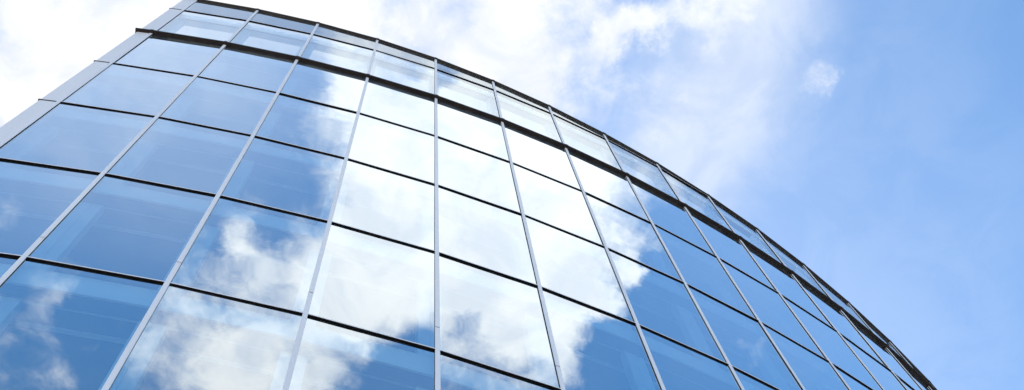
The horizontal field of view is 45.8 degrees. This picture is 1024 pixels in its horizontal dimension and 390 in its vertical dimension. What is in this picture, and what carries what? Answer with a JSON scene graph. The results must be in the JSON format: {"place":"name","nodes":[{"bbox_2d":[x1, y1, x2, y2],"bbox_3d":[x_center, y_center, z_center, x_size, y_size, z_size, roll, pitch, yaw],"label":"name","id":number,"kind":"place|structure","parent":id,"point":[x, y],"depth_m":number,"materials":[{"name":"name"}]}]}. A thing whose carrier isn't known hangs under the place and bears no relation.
{"place":"outdoors","nodes":[
{"label":"outdoors","id":0,"kind":"place"},
{"bbox_2d":[0,0,936,389],"bbox_3d":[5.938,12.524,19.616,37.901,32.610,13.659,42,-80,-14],"label":"office building","id":1,"kind":"structure","parent":0,"point":[200,194],"depth_m":17.79,"materials":[{"name":"glass"}]},
{"bbox_2d":[0,0,1023,389],"label":"sky","id":2,"kind":"structure","parent":0,"point":[879,144],"materials":[{"name":"blue"}]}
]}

